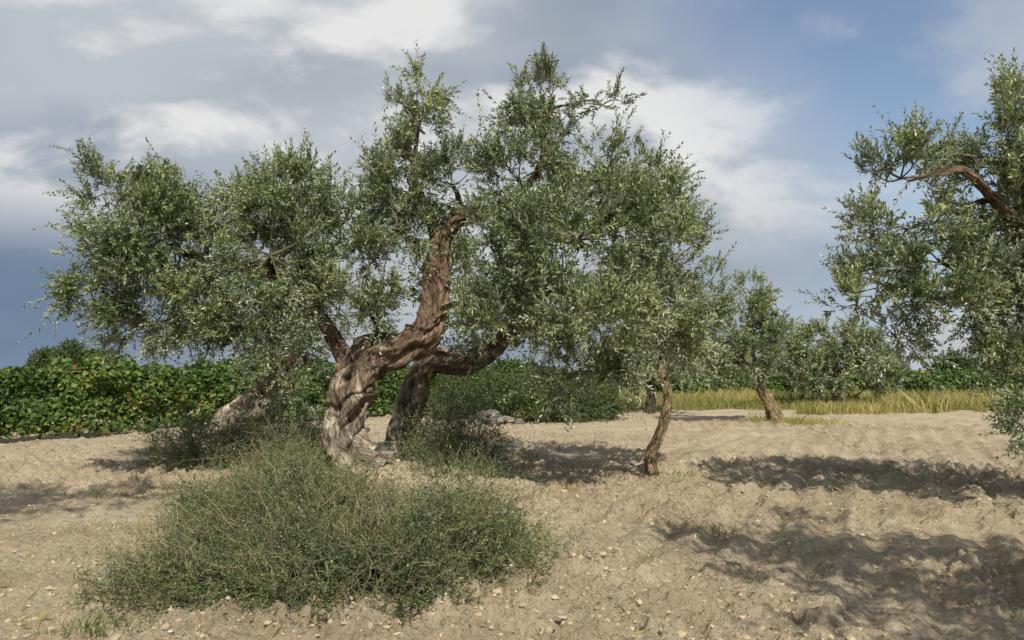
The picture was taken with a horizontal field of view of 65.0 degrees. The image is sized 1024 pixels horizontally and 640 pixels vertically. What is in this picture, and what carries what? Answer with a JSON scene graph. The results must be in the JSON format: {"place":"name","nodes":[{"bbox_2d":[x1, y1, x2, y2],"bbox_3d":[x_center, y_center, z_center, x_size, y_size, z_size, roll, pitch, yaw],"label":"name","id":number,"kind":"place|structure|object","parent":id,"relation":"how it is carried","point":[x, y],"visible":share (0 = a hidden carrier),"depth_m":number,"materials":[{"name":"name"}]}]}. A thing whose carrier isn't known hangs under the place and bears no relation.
{"place":"outdoors","nodes":[
{"label":"outdoors","id":0,"kind":"place"},
{"bbox_2d":[11,421,1003,639],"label":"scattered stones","id":1,"kind":"object","parent":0,"point":[171,630],"visible":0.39,"depth_m":5.99,"materials":[{"name":"beige stone"}]},
{"bbox_2d":[0,370,1023,639],"bbox_3d":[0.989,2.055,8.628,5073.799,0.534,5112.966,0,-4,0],"label":"ground","id":2,"kind":"structure","parent":0,"point":[682,438],"depth_m":8.15,"materials":[{"name":"soil"}]},
{"bbox_2d":[82,351,378,486],"bbox_3d":[-4.076,1.637,11.938,4.640,3.020,5.196,0,-4,0],"label":"wiry shrub","id":3,"kind":"object","parent":2,"relation":"on","point":[228,446],"visible":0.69,"depth_m":12.43,"materials":[{"name":"green plant"}]},
{"bbox_2d":[0,353,507,430],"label":"grape vine row","id":4,"kind":"object","parent":2,"relation":"on","point":[53,360],"visible":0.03,"depth_m":22.01,"materials":[{"name":"green plant"}]},
{"bbox_2d":[156,225,391,447],"bbox_3d":[-5.023,0.491,16.824,5.058,5.328,3.058,0,-4,0],"label":"olive tree","id":5,"kind":"object","parent":2,"relation":"on","point":[288,378],"visible":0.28,"depth_m":16.55,"materials":[{"name":"green plant"}]},
{"bbox_2d":[0,348,561,439],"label":"grape vine row","id":6,"kind":"object","parent":2,"relation":"on","point":[138,386],"visible":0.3,"depth_m":20.22,"materials":[{"name":"green plant"}]},
{"bbox_2d":[49,409,594,635],"bbox_3d":[-1.550,1.767,7.030,4.572,1.902,4.452,0,-4,0],"label":"wiry shrub","id":7,"kind":"object","parent":2,"relation":"on","point":[288,531],"visible":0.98,"depth_m":5.98,"materials":[{"name":"green plant"}]},
{"bbox_2d":[17,40,730,473],"bbox_3d":[-1.791,-0.672,11.055,9.472,6.415,3.598,-1,-4,9],"label":"olive tree","id":8,"kind":"object","parent":2,"relation":"on","point":[633,196],"visible":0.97,"depth_m":10.73,"materials":[{"name":"green plant"}]},
{"bbox_2d":[27,458,740,638],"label":"green weeds","id":9,"kind":"object","parent":2,"relation":"on","point":[97,628],"visible":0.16,"depth_m":7.92,"materials":[{"name":"green plant"}]},
{"bbox_2d":[370,355,567,486],"bbox_3d":[-1.011,1.940,12.480,3.523,3.210,6.475,0,-4,0],"label":"wiry shrub","id":10,"kind":"object","parent":2,"relation":"on","point":[439,436],"visible":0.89,"depth_m":12.56,"materials":[{"name":"green plant"}]},
{"bbox_2d":[460,409,523,426],"bbox_3d":[-0.627,2.968,24.232,2.004,0.558,1.632,3,-5,-40],"label":"rock pile","id":11,"kind":"object","parent":2,"relation":"on","point":[511,420],"visible":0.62,"depth_m":23.96,"materials":[{"name":"grey stone"}]},
{"bbox_2d":[25,337,980,371],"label":"distant trees","id":12,"kind":"object","parent":2,"relation":"on","point":[73,352],"visible":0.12,"depth_m":78.25,"materials":[{"name":"green plant"}]},
{"bbox_2d":[0,447,1022,639],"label":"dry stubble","id":13,"kind":"object","parent":2,"relation":"on","point":[568,490],"visible":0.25,"depth_m":7.75,"materials":[{"name":"beige plant"}]},
{"bbox_2d":[0,419,1023,639],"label":"soil clods","id":14,"kind":"object","parent":2,"relation":"on","point":[549,628],"visible":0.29,"depth_m":6.06,"materials":[{"name":"beige soil"}]},
{"bbox_2d":[390,349,641,423],"bbox_3d":[0.171,2.806,26.477,8.341,3.982,4.747,0,-4,0],"label":"broadleaf bush","id":15,"kind":"object","parent":2,"relation":"on","point":[528,408],"visible":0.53,"depth_m":25.73,"materials":[{"name":"green plant"}]},
{"bbox_2d":[383,198,686,460],"bbox_3d":[0.327,0.246,13.971,5.469,4.852,2.631,0,-4,0],"label":"olive tree","id":16,"kind":"object","parent":2,"relation":"on","point":[415,383],"visible":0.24,"depth_m":13.86,"materials":[{"name":"green plant"}]},
{"bbox_2d":[181,365,1021,392],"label":"grape vine row","id":17,"kind":"object","parent":2,"relation":"on","point":[952,370],"visible":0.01,"depth_m":50.32,"materials":[{"name":"green plant"}]},
{"bbox_2d":[584,306,710,413],"bbox_3d":[4.859,1.343,29.051,4.852,4.392,2.871,0,-4,0],"label":"olive tree","id":18,"kind":"object","parent":2,"relation":"on","point":[650,406],"visible":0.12,"depth_m":28.73,"materials":[{"name":"green plant"}]},
{"bbox_2d":[608,161,755,475],"bbox_3d":[2.544,0.018,12.436,2.187,4.996,1.752,1,-4,-19],"label":"young olive tree","id":19,"kind":"object","parent":2,"relation":"on","point":[655,444],"visible":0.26,"depth_m":12.29,"materials":[{"name":"green plant"}]},
{"bbox_2d":[434,369,1023,398],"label":"grape vine row","id":20,"kind":"object","parent":2,"relation":"on","point":[923,383],"visible":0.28,"depth_m":44.03,"materials":[{"name":"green plant"}]},
{"bbox_2d":[671,267,805,421],"bbox_3d":[6.932,0.805,24.264,4.072,4.975,3.079,0,-4,0],"label":"olive tree","id":21,"kind":"object","parent":2,"relation":"on","point":[767,326],"visible":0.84,"depth_m":23.93,"materials":[{"name":"green plant"}]},
{"bbox_2d":[769,309,911,404],"bbox_3d":[13.299,1.678,32.810,5.893,4.264,3.233,0,-4,0],"label":"olive tree","id":22,"kind":"object","parent":2,"relation":"on","point":[847,353],"visible":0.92,"depth_m":32.48,"materials":[{"name":"green plant"}]},
{"bbox_2d":[793,47,1023,473],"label":"olive tree","id":23,"kind":"object","parent":2,"relation":"on","point":[968,280],"visible":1,"depth_m":9.36,"materials":[{"name":"green plant"}]},
{"bbox_2d":[0,443,1023,639],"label":"stones","id":24,"kind":"object","parent":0,"point":[635,565],"visible":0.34,"depth_m":6.71,"materials":[{"name":"beige stone"}]},
{"bbox_2d":[0,0,1023,369],"label":"sky","id":25,"kind":"structure","parent":0,"point":[768,98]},
{"bbox_2d":[713,413,855,426],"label":"dry grass","id":26,"kind":"structure","parent":0,"point":[793,420],"depth_m":23.74,"materials":[{"name":"beige plant"}]},
{"bbox_2d":[576,386,1023,415],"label":"dry grass","id":27,"kind":"structure","parent":0,"point":[864,402],"depth_m":32.97,"materials":[{"name":"yellow plant"}]}
]}

